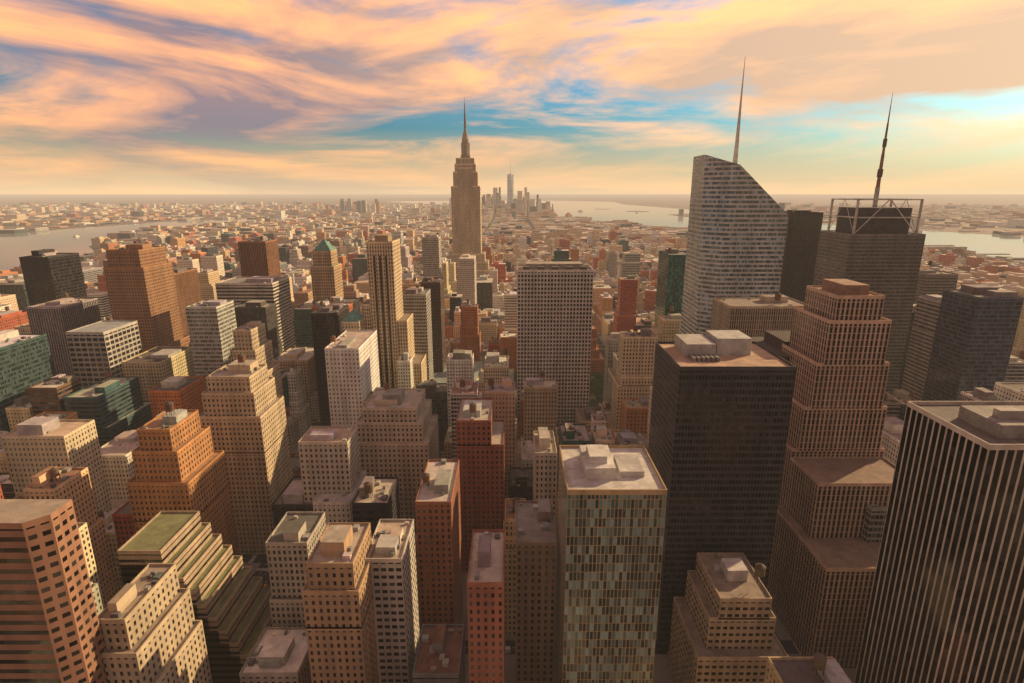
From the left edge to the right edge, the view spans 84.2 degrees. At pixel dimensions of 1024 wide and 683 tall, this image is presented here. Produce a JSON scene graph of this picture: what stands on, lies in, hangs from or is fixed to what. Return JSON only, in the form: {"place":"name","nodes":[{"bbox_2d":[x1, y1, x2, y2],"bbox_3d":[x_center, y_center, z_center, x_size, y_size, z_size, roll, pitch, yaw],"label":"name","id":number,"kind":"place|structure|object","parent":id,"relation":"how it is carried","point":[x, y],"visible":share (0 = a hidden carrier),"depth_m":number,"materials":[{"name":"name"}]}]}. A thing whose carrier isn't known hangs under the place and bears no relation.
{"place":"outdoors","nodes":[
{"label":"outdoors","id":0,"kind":"place"},
{"bbox_2d":[89,211,799,654],"bbox_3d":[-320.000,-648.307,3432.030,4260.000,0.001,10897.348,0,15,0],"label":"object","id":1,"kind":"structure","parent":0,"point":[789,647],"depth_m":393.95,"materials":[{"name":"concrete"}]},
{"bbox_2d":[107,194,687,244],"bbox_3d":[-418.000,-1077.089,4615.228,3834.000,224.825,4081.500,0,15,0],"label":"city","id":2,"kind":"object","parent":1,"relation":"on","point":[511,221],"visible":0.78,"depth_m":3857.45},
{"bbox_2d":[0,61,1023,682],"bbox_3d":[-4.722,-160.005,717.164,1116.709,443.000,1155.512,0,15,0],"label":"skyscrapers","id":3,"kind":"structure","parent":1,"relation":"on","point":[710,527],"depth_m":299.50,"materials":[{"name":"beige concrete"}]},
{"bbox_2d":[0,277,1023,682],"bbox_3d":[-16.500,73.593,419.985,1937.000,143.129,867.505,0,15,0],"label":"city","id":4,"kind":"object","parent":1,"relation":"on","point":[64,433],"visible":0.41,"depth_m":464.67},
{"bbox_2d":[0,229,1023,343],"bbox_3d":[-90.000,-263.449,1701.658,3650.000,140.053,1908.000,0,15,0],"label":"city buildings","id":5,"kind":"structure","parent":1,"relation":"on","point":[625,282],"depth_m":1408.49,"materials":[{"name":"beige concrete"}]},
{"bbox_2d":[238,395,789,656],"bbox_3d":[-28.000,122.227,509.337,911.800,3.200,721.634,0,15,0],"label":"vehicles","id":6,"kind":"object","parent":1,"relation":"on","point":[507,649],"visible":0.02,"depth_m":395.16,"materials":[{"name":"paint"}]},
{"bbox_2d":[73,210,1023,262],"bbox_3d":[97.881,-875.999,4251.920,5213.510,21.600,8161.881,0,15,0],"label":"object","id":7,"kind":"object","parent":1,"relation":"on","point":[1018,259],"visible":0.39,"depth_m":2539.43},
{"bbox_2d":[514,370,603,412],"bbox_3d":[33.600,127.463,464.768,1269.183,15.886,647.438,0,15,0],"label":"park trees","id":8,"kind":"object","parent":1,"relation":"on","point":[595,387],"visible":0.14,"depth_m":717.58,"materials":[{"name":"green plant"}]},
{"bbox_2d":[0,194,1023,236],"bbox_3d":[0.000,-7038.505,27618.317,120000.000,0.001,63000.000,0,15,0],"label":"ground","id":9,"kind":"structure","parent":0,"point":[679,201],"depth_m":19105.22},
{"bbox_2d":[0,166,1023,235],"bbox_3d":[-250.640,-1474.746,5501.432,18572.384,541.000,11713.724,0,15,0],"label":"buildings","id":10,"kind":"structure","parent":9,"relation":"on","point":[12,215],"depth_m":6446.65,"materials":[{"name":"beige concrete"}]},
{"bbox_2d":[0,200,1023,269],"bbox_3d":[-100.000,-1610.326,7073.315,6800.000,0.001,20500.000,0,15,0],"label":"water","id":11,"kind":"structure","parent":0,"point":[14,248],"depth_m":3432.35,"materials":[{"name":"grey liquid"}]},
{"bbox_2d":[0,0,1023,193],"label":"sky","id":12,"kind":"structure","parent":0,"point":[97,96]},
{"bbox_2d":[243,330,856,682],"bbox_3d":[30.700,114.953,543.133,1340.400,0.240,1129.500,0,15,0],"label":"roads","id":13,"kind":"structure","parent":0,"point":[661,673],"depth_m":326.33,"materials":[{"name":"asphalt"}]},
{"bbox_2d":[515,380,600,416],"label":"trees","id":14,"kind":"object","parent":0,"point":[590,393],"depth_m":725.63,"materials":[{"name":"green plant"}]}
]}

